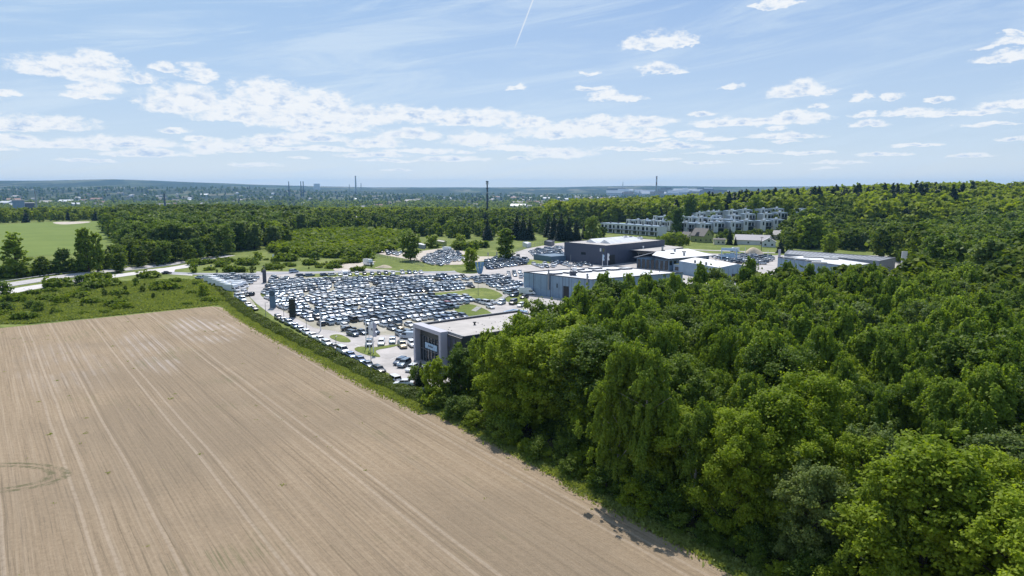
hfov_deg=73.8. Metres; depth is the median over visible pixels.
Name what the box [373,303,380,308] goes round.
parked car
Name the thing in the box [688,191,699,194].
apartment block
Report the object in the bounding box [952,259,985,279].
broadleaf tree
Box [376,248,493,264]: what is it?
dirt lot
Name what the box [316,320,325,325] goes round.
parked car
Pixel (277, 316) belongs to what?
parked car
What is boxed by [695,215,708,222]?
terraced house
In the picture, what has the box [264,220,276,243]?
maple tree
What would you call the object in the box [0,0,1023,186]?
sky
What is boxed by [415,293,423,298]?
parked car
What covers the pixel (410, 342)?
parked car
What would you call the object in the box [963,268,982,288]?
birch tree
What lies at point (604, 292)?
broadleaf tree
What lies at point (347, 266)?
dirt patch
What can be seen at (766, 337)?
birch tree
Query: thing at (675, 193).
apartment block
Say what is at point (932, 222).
broadleaf tree
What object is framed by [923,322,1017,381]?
broadleaf tree
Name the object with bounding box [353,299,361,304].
parked car
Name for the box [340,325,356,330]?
parked car
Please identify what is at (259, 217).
willow tree
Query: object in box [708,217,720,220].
terraced house
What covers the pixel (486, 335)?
birch tree
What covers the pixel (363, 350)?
grass island
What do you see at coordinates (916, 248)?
maple tree
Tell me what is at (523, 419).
maple tree
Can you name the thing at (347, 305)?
parked car
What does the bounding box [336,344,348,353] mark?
parked car
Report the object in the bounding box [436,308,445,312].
parked car
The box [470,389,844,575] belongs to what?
forest floor
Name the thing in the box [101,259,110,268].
shrub
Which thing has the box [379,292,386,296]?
parked car
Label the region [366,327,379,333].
parked car
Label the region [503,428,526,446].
shrub
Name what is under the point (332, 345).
parked car
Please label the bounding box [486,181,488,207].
telecom mast
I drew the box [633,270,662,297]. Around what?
birch tree
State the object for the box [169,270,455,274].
access lane
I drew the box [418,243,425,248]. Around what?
trailer hut
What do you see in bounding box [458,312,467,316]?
parked car
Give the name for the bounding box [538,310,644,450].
broadleaf tree
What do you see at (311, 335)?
parked car
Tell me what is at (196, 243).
broadleaf tree
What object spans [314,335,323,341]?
parked car
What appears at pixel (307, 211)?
willow tree
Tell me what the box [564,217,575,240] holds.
spruce tree
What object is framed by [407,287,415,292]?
parked car
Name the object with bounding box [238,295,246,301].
parked car
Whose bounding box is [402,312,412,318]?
parked car
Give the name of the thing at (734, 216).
terraced house
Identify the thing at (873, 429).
willow tree
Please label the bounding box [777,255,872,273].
white roof hall
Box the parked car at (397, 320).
[393,318,402,323]
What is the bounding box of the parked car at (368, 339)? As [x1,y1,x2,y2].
[365,338,372,346]
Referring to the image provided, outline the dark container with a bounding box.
[544,240,554,245]
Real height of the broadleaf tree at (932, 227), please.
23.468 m
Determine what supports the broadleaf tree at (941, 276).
on the forest floor
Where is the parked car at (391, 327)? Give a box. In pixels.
[386,324,396,330]
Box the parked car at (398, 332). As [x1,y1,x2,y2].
[394,329,402,335]
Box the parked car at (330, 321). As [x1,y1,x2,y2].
[325,318,334,324]
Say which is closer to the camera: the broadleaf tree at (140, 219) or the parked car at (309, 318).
the parked car at (309, 318)
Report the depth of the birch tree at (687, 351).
123.41 m
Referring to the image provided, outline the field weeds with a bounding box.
[3,314,592,574]
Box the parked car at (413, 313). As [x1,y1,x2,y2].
[408,311,418,315]
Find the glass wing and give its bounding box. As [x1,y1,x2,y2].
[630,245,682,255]
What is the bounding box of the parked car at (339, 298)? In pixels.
[336,296,344,301]
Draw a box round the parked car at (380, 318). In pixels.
[377,316,386,321]
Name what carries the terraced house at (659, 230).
on the ground at (446, 191)
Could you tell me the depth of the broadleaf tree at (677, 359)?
97.51 m
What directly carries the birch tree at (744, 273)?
on the ground at (446, 191)
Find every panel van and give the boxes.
[399,331,412,338]
[519,287,535,294]
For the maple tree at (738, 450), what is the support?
on the forest floor
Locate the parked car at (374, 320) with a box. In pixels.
[370,318,379,323]
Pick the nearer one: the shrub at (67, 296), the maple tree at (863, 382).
the maple tree at (863, 382)
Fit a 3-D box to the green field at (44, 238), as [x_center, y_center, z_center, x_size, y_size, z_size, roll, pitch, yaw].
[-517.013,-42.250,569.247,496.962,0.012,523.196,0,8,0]
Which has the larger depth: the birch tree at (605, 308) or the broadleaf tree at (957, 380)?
the birch tree at (605, 308)
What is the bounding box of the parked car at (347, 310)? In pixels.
[343,308,352,313]
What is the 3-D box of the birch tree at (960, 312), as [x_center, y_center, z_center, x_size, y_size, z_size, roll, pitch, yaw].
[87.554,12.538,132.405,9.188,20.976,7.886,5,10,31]
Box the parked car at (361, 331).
[356,328,367,334]
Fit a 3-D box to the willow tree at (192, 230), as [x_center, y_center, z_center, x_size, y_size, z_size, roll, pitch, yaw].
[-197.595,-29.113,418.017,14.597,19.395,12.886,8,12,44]
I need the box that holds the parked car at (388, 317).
[383,315,392,320]
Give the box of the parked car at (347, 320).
[342,318,349,322]
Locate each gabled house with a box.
[682,231,691,239]
[690,227,713,242]
[713,237,725,244]
[734,234,770,244]
[762,237,776,246]
[772,229,780,239]
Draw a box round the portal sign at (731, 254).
[721,248,737,259]
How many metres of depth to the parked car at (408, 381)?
144.40 m
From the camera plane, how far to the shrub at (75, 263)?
336.64 m
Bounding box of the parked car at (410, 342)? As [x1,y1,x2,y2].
[407,338,413,347]
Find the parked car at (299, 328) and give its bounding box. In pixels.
[295,325,303,331]
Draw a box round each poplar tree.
[0,231,37,277]
[73,230,87,266]
[74,227,95,271]
[87,231,104,271]
[494,228,515,257]
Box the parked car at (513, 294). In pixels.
[509,292,518,296]
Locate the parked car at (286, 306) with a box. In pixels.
[280,304,288,309]
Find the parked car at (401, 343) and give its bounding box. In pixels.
[397,339,406,348]
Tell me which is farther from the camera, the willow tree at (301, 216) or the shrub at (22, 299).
the willow tree at (301, 216)
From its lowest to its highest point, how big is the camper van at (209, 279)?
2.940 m
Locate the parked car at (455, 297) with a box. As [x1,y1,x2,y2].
[450,295,459,299]
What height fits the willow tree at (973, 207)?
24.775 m
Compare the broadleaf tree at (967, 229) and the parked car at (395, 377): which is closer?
the parked car at (395, 377)
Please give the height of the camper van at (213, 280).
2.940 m
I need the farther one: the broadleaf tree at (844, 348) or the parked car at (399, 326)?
the parked car at (399, 326)
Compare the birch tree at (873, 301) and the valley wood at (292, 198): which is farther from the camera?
the valley wood at (292, 198)
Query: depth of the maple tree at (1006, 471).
68.52 m
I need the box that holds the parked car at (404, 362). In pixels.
[396,357,411,367]
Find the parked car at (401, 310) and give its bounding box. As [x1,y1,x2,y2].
[398,308,406,313]
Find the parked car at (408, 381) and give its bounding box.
[394,378,414,385]
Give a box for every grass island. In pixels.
[295,272,412,276]
[330,334,350,341]
[355,344,396,356]
[425,288,502,300]
[454,304,490,315]
[455,268,478,273]
[505,293,528,306]
[525,259,548,264]
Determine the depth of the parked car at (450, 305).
235.36 m
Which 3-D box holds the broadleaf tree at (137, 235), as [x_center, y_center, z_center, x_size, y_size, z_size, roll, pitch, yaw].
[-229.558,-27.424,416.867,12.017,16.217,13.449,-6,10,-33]
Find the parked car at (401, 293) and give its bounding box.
[397,291,405,296]
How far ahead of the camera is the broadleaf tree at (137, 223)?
441.86 m
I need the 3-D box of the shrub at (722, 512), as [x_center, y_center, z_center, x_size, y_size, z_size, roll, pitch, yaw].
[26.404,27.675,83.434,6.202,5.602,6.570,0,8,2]
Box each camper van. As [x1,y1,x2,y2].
[204,275,216,280]
[207,277,220,282]
[211,278,224,284]
[215,280,228,285]
[223,283,240,291]
[232,282,245,289]
[235,280,248,287]
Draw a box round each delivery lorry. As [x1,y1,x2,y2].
[342,270,347,276]
[363,258,373,264]
[442,246,451,250]
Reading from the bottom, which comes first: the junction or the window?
the window
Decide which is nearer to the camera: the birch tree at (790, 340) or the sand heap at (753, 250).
the birch tree at (790, 340)
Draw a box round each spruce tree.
[413,361,424,387]
[481,220,494,240]
[511,214,522,239]
[516,215,529,240]
[526,219,535,240]
[543,217,550,237]
[546,213,558,239]
[554,213,567,240]
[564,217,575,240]
[571,219,583,240]
[581,225,586,238]
[725,227,732,244]
[775,240,784,252]
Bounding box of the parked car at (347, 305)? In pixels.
[343,303,351,308]
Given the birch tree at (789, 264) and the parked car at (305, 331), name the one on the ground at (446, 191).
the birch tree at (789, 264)
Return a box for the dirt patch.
[333,261,394,271]
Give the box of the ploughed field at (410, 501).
[0,307,731,575]
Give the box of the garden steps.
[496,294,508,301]
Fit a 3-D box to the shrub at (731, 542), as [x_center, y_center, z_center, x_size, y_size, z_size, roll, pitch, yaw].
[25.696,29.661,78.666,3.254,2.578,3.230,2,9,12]
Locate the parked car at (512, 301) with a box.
[508,298,517,304]
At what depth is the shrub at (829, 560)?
71.68 m
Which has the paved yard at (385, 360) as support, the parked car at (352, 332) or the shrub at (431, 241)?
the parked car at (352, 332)
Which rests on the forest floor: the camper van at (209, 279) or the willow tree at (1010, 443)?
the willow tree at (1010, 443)
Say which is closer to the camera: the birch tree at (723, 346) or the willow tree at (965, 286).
the birch tree at (723, 346)
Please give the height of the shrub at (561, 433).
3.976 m
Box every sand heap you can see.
[375,265,391,267]
[744,247,763,253]
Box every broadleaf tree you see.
[52,247,73,270]
[107,243,128,267]
[111,219,130,237]
[111,229,121,243]
[116,227,135,243]
[120,214,136,220]
[120,224,136,240]
[125,230,143,240]
[129,221,144,231]
[132,215,145,222]
[136,223,152,235]
[143,211,155,217]
[145,221,160,231]
[148,217,157,223]
[149,220,175,243]
[153,240,173,263]
[162,221,188,245]
[164,213,180,219]
[171,221,190,226]
[179,216,187,222]
[184,218,202,224]
[187,237,207,259]
[188,221,209,239]
[195,214,210,220]
[206,225,213,233]
[209,209,224,216]
[210,221,237,253]
[226,213,242,220]
[228,220,248,250]
[241,216,256,223]
[242,213,255,219]
[251,221,265,243]
[256,218,271,244]
[397,230,421,259]
[438,341,475,397]
[519,296,557,318]
[524,309,561,330]
[533,317,558,333]
[537,210,554,233]
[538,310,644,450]
[583,215,602,238]
[586,281,618,307]
[599,279,633,302]
[640,307,693,356]
[647,274,665,293]
[650,346,735,427]
[651,345,723,434]
[664,301,703,330]
[668,207,685,232]
[683,195,698,215]
[726,320,756,367]
[732,338,832,408]
[735,290,767,306]
[746,313,754,328]
[784,308,828,325]
[808,278,840,299]
[816,319,846,347]
[836,336,873,371]
[841,372,921,438]
[874,321,941,369]
[879,220,904,255]
[896,277,926,293]
[919,216,945,225]
[919,222,942,229]
[919,231,959,264]
[921,273,954,285]
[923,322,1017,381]
[928,227,948,232]
[929,290,981,312]
[931,365,976,389]
[936,237,976,264]
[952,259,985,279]
[955,225,982,235]
[959,214,980,223]
[961,217,980,225]
[964,232,1017,261]
[965,220,993,228]
[965,231,994,238]
[972,219,994,226]
[972,289,1023,311]
[973,215,991,219]
[985,215,1003,224]
[986,205,1005,213]
[992,218,1012,225]
[992,283,1023,307]
[994,361,1023,451]
[1000,229,1023,238]
[1002,220,1023,230]
[1008,224,1023,231]
[1012,210,1023,215]
[1015,213,1023,221]
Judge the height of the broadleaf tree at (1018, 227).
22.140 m
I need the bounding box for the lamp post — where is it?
[315,309,320,330]
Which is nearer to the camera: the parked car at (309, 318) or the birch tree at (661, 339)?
the birch tree at (661, 339)
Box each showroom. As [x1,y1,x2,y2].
[413,310,530,366]
[633,247,713,270]
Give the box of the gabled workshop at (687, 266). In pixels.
[673,257,744,281]
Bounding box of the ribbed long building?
[784,250,895,271]
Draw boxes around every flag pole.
[368,321,372,349]
[372,322,376,352]
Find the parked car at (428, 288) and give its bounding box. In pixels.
[424,286,433,291]
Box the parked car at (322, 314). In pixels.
[319,312,327,317]
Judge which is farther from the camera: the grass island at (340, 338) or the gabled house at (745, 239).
the gabled house at (745, 239)
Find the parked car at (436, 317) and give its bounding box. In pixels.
[433,315,443,320]
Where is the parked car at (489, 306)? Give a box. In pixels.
[486,303,494,308]
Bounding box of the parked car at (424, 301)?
[421,299,429,303]
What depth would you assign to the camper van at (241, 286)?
279.26 m
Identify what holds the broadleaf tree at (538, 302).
on the forest floor
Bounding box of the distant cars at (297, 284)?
[161,245,774,297]
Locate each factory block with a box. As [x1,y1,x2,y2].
[12,200,24,208]
[25,202,34,207]
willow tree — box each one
[115,212,130,217]
[120,233,133,241]
[140,228,162,240]
[179,226,199,251]
[206,218,222,224]
[228,220,254,249]
[247,222,263,248]
[255,215,265,221]
[259,213,273,218]
[263,224,281,243]
[280,218,292,230]
[296,212,308,228]
[300,208,314,220]
[621,293,657,303]
[637,310,663,324]
[668,286,700,317]
[684,327,697,349]
[691,316,709,354]
[693,284,747,306]
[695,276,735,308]
[706,263,729,279]
[764,448,861,566]
[765,307,792,332]
[781,227,797,242]
[813,298,821,311]
[824,301,887,329]
[831,217,845,224]
[836,414,916,505]
[855,231,870,249]
[873,222,884,226]
[898,297,945,324]
[915,237,931,255]
[919,232,963,256]
[950,278,988,294]
[958,423,1023,477]
[960,236,1014,266]
[962,207,977,214]
[962,223,987,231]
[967,204,982,209]
[973,550,1007,575]
[977,209,993,214]
[995,230,1018,243]
[1003,211,1020,218]
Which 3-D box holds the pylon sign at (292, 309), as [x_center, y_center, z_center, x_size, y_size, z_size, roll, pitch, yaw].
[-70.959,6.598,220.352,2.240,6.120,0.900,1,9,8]
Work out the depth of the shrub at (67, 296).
247.77 m
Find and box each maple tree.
[109,218,119,230]
[245,224,262,248]
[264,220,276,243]
[272,220,284,231]
[419,356,452,395]
[461,247,478,270]
[464,340,487,384]
[466,328,537,419]
[480,308,549,349]
[481,331,558,441]
[502,338,563,431]
[525,321,595,439]
[530,331,570,420]
[540,329,566,341]
[551,305,600,331]
[559,338,654,458]
[626,391,696,513]
[676,401,750,492]
[679,403,790,555]
[694,276,725,304]
[718,378,838,541]
[735,275,764,298]
[737,419,850,540]
[766,350,828,392]
[768,361,868,474]
[778,287,817,314]
[794,213,830,248]
[810,282,829,289]
[818,425,1023,575]
[819,425,897,548]
[820,233,839,252]
[831,341,871,378]
[833,373,874,434]
[842,291,869,303]
[857,228,871,249]
[863,264,888,274]
[863,311,886,328]
[885,518,945,573]
[890,302,907,312]
[906,231,930,256]
[920,478,1023,575]
[929,268,961,283]
[965,442,1023,570]
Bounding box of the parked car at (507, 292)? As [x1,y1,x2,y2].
[502,290,511,294]
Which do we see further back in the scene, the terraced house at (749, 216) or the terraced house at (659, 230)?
the terraced house at (749, 216)
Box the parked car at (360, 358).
[353,355,365,361]
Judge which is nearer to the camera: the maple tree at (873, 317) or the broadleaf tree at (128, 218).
the maple tree at (873, 317)
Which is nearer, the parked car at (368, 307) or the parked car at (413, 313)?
the parked car at (413, 313)
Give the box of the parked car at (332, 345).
[329,342,337,349]
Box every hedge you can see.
[207,281,232,298]
[225,297,432,407]
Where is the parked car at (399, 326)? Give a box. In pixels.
[394,323,404,328]
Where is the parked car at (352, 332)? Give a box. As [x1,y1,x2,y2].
[346,329,359,336]
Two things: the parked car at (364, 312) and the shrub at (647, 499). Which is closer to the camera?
the shrub at (647, 499)
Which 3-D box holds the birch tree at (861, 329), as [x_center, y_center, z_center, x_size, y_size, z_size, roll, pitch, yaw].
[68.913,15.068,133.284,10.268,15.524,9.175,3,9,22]
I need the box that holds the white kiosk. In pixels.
[522,241,530,247]
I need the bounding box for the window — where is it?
[421,335,438,361]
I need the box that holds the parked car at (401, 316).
[397,314,406,318]
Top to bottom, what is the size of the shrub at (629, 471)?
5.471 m
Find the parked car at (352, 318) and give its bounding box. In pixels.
[347,315,357,321]
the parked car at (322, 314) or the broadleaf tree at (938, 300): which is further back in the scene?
the parked car at (322, 314)
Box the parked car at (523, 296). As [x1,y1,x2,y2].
[519,294,528,298]
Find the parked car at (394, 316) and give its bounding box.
[390,314,399,319]
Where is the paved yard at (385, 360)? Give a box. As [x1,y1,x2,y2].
[248,243,900,387]
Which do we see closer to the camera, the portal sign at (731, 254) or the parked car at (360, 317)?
the parked car at (360, 317)
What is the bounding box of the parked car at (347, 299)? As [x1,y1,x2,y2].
[342,296,350,301]
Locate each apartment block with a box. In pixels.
[606,190,621,196]
[622,192,633,196]
[650,191,661,196]
[661,187,671,191]
[666,191,678,195]
[677,190,686,194]
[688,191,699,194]
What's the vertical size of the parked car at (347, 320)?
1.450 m
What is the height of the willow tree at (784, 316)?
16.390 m
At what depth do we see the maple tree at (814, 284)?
192.05 m
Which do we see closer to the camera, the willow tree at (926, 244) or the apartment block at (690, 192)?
the willow tree at (926, 244)
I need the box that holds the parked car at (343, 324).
[340,321,348,326]
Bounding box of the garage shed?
[436,239,446,245]
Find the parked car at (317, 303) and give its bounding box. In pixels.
[313,301,322,305]
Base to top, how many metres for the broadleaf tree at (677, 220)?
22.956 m
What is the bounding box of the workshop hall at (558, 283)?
[524,261,682,298]
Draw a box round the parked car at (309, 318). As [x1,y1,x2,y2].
[305,315,313,320]
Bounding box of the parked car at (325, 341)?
[321,338,331,345]
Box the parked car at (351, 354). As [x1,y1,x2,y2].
[344,351,356,357]
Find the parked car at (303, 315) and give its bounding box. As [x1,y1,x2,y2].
[299,313,307,318]
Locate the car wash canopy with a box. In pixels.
[534,253,565,261]
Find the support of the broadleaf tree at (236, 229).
on the ground at (446, 191)
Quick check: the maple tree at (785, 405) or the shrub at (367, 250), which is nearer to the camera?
the maple tree at (785, 405)
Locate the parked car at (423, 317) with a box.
[419,315,427,319]
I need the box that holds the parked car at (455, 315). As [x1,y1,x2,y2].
[451,313,460,317]
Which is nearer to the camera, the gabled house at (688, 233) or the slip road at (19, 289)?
the slip road at (19, 289)
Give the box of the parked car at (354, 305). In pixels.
[349,302,357,308]
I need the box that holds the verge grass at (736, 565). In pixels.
[218,301,771,575]
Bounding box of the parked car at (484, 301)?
[479,299,489,304]
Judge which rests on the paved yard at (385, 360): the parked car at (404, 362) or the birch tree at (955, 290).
the parked car at (404, 362)
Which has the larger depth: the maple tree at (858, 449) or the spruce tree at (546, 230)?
the spruce tree at (546, 230)
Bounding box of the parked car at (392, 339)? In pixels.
[389,336,395,343]
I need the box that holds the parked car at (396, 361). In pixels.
[393,356,406,364]
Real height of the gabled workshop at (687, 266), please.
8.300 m
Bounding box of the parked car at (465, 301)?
[463,299,469,303]
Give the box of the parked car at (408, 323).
[403,321,412,326]
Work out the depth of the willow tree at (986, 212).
515.66 m
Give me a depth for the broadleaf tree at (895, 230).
401.09 m
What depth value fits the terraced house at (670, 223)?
595.84 m
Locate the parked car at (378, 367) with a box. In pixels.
[372,363,385,372]
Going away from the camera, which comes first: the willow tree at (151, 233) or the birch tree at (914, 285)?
the birch tree at (914, 285)
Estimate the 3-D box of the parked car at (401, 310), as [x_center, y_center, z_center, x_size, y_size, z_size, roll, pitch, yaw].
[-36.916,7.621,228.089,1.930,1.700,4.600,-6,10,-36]
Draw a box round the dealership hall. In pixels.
[564,235,664,264]
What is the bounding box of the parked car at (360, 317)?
[355,315,363,320]
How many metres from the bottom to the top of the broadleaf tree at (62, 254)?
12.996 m
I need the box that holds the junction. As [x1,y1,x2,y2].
[148,265,191,275]
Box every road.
[7,255,234,285]
[11,264,198,292]
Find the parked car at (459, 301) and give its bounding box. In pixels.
[456,299,462,304]
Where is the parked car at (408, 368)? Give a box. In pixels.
[405,362,418,371]
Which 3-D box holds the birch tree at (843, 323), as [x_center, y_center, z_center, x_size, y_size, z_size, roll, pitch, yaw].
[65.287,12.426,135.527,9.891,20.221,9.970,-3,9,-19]
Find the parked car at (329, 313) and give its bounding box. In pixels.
[325,311,334,316]
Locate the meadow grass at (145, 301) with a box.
[0,278,233,323]
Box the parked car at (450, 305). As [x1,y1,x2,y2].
[444,303,453,308]
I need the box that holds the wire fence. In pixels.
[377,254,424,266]
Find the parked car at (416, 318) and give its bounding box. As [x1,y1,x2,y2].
[411,316,421,321]
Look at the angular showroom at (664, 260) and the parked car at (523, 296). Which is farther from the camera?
the angular showroom at (664, 260)
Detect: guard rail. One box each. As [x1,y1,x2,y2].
[1,262,185,287]
[6,259,183,280]
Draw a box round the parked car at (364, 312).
[360,310,367,314]
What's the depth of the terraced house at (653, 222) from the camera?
609.09 m
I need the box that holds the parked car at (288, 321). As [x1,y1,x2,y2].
[284,318,292,325]
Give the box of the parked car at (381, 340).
[377,337,384,345]
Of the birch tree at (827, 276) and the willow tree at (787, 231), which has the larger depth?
the willow tree at (787, 231)
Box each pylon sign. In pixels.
[262,270,266,282]
[269,290,275,307]
[288,299,295,317]
[901,251,907,262]
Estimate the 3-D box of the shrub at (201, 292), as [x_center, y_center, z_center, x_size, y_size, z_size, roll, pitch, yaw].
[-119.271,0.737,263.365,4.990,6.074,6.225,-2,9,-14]
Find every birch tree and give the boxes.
[455,342,461,389]
[463,326,500,396]
[468,337,479,372]
[547,296,590,317]
[570,280,592,311]
[572,338,642,485]
[576,288,591,316]
[584,309,601,326]
[586,271,617,303]
[591,301,599,311]
[592,296,614,320]
[596,317,630,342]
[598,344,685,484]
[614,296,638,328]
[619,289,638,302]
[620,308,654,346]
[622,273,635,288]
[626,289,644,310]
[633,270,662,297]
[633,277,649,299]
[636,301,662,323]
[643,294,667,323]
[646,323,681,363]
[651,284,669,314]
[659,323,694,366]
[660,397,724,517]
[661,319,697,358]
[664,272,689,303]
[670,303,692,320]
[671,286,690,305]
[680,278,690,288]
[685,287,694,295]
[687,261,708,284]
[687,312,743,370]
[692,282,705,304]
[692,283,724,308]
[692,285,749,323]
[693,323,746,398]
[700,342,714,390]
[702,298,724,322]
[705,368,736,408]
[714,371,774,412]
[719,309,747,328]
[725,289,734,307]
[729,294,747,320]
[731,323,797,398]
[733,322,758,368]
[736,266,753,289]
[738,256,762,275]
[740,295,756,323]
[745,318,771,332]
[749,275,766,298]
[749,299,781,328]
[759,272,770,281]
[759,275,782,307]
[761,309,784,334]
[774,276,805,304]
[778,312,785,327]
[780,287,817,314]
[780,328,798,353]
[782,260,796,278]
[786,271,796,281]
[786,302,815,334]
[788,312,818,353]
[793,277,816,299]
[798,325,843,374]
[802,263,815,276]
[809,273,832,287]
[813,282,837,302]
[816,266,831,276]
[817,318,826,325]
[818,294,837,323]
[821,272,835,288]
[821,301,863,345]
[824,352,865,403]
[833,275,845,292]
[833,452,941,575]
[834,269,880,295]
[834,295,847,304]
[843,271,852,276]
[846,264,856,271]
[846,295,864,306]
[846,323,881,377]
[850,387,892,463]
[853,326,874,338]
[860,261,879,275]
[860,287,876,298]
[863,270,884,293]
[863,328,915,389]
[870,293,881,312]
[873,362,899,387]
[874,293,892,322]
[880,273,896,306]
[883,323,905,329]
[883,364,929,435]
[884,303,910,323]
[886,310,908,328]
[889,286,917,313]
[890,280,923,305]
[895,275,902,289]
[898,362,936,428]
[899,351,939,379]
[902,322,932,366]
[906,296,928,314]
[906,375,974,444]
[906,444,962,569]
[913,313,925,323]
[914,269,932,286]
[921,416,952,446]
[922,293,935,303]
[924,307,953,342]
[927,275,955,295]
[933,342,963,381]
[935,279,952,296]
[941,295,977,316]
[947,299,1018,335]
[949,301,974,328]
[949,316,990,349]
[950,361,1022,445]
[951,400,1004,455]
[952,283,963,295]
[953,265,975,281]
[956,339,1023,380]
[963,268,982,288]
[969,289,993,311]
[990,317,1007,337]
[995,324,1023,348]
[997,278,1013,292]
[1013,284,1023,305]
[1016,311,1023,326]
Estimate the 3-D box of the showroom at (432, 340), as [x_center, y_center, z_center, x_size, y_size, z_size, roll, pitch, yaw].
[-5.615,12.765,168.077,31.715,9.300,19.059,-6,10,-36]
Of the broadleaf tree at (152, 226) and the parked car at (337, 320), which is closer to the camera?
the parked car at (337, 320)
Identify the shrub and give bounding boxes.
[0,266,7,277]
[0,280,14,294]
[0,301,15,310]
[19,294,27,302]
[22,299,34,307]
[30,300,45,311]
[45,257,66,273]
[48,263,63,273]
[52,296,63,302]
[64,294,70,302]
[69,260,86,272]
[73,274,90,285]
[84,273,94,280]
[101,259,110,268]
[132,277,138,285]
[188,262,199,272]
[196,282,209,295]
[253,251,263,259]
[308,251,320,259]
[321,249,331,257]
[360,247,376,260]
[407,363,418,379]
[417,384,447,407]
[418,388,429,401]
[422,235,440,247]
[427,392,447,409]
[440,380,462,402]
[440,395,475,419]
[452,397,481,420]
[453,234,467,240]
[458,390,474,397]
[461,410,484,427]
[463,393,481,413]
[463,408,486,430]
[469,384,488,403]
[479,412,501,433]
[486,414,517,443]
[489,420,522,445]
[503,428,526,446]
[515,437,533,453]
[522,433,551,463]
[533,418,558,438]
[541,446,560,461]
[550,435,588,460]
[550,455,563,466]
[551,430,573,451]
[554,453,582,481]
[571,448,595,474]
[573,444,594,461]
[573,465,588,479]
[584,463,608,488]
[586,462,618,495]
[608,470,632,500]
[613,471,652,510]
[614,469,670,499]
[623,462,633,476]
[633,487,663,517]
[647,490,694,528]
[660,486,697,516]
[666,511,693,535]
[691,520,719,544]
[692,484,716,522]
[700,491,745,540]
[722,532,746,556]
[734,520,777,563]
[745,551,770,570]
[762,518,793,561]
[762,558,789,575]
[781,550,825,575]
[788,539,859,575]
[807,556,858,575]
[848,554,874,575]
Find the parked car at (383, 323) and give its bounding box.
[378,321,387,326]
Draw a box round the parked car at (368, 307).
[364,306,372,309]
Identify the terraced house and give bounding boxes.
[600,221,611,229]
[607,222,619,232]
[615,222,629,232]
[623,223,636,233]
[626,218,638,223]
[631,223,645,234]
[635,218,648,223]
[640,224,656,234]
[641,219,654,224]
[648,225,666,235]
[651,219,664,224]
[653,216,662,219]
[657,220,667,225]
[667,221,684,230]
[673,221,690,231]
[681,215,693,221]
[684,221,697,231]
[689,216,700,221]
[691,211,705,216]
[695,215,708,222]
[696,221,712,230]
[705,210,719,216]
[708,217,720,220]
[708,220,724,231]
[719,217,737,221]
[723,209,738,218]
[725,213,741,219]
[725,220,742,232]
[737,208,751,212]
[737,218,754,230]
[739,212,755,219]
[754,219,772,230]
[755,207,770,212]
[757,212,773,219]
[766,217,784,229]
[768,207,784,211]
[771,210,787,219]
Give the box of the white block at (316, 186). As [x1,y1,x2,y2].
[314,184,319,189]
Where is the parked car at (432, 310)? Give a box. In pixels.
[429,308,437,313]
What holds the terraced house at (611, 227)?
on the ground at (446, 191)
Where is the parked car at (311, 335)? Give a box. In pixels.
[307,332,316,338]
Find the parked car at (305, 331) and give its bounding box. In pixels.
[301,328,309,334]
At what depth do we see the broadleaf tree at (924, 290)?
181.97 m
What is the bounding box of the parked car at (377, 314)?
[373,312,382,317]
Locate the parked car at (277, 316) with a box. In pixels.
[274,313,281,319]
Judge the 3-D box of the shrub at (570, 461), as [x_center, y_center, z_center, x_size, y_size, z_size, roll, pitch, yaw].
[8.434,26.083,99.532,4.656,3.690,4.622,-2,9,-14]
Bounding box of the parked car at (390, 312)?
[385,310,393,314]
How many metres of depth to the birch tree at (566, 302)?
155.38 m
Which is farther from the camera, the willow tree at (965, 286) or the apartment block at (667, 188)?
the apartment block at (667, 188)
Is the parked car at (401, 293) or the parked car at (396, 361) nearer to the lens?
the parked car at (396, 361)
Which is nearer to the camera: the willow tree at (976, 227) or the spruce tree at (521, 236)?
the willow tree at (976, 227)
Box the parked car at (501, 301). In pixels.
[497,299,505,304]
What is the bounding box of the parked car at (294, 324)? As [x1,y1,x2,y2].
[290,322,298,328]
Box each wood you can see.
[0,185,665,202]
[0,199,568,210]
[0,201,1023,323]
[0,205,543,222]
[542,180,1023,222]
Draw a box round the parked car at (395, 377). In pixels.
[389,373,400,380]
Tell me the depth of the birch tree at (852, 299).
165.65 m
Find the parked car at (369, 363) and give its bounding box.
[361,360,372,366]
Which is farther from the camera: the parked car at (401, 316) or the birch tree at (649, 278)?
the parked car at (401, 316)
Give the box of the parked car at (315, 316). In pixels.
[312,313,319,319]
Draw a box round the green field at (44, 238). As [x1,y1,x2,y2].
[0,221,112,257]
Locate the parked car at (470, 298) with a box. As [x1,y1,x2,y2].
[464,296,474,300]
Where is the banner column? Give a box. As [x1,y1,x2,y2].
[475,262,483,273]
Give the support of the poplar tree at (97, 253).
on the ground at (446, 191)
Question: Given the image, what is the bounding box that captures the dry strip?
[53,221,88,223]
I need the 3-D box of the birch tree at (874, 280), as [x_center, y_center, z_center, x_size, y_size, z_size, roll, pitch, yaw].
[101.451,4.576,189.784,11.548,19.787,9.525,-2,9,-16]
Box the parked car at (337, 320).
[333,318,342,323]
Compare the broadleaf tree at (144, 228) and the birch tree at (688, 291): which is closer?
the birch tree at (688, 291)
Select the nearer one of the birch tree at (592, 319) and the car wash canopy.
the birch tree at (592, 319)
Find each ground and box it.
[0,179,888,575]
[194,276,254,305]
[264,276,518,334]
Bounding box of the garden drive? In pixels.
[691,249,774,252]
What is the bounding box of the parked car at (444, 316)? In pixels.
[439,314,449,319]

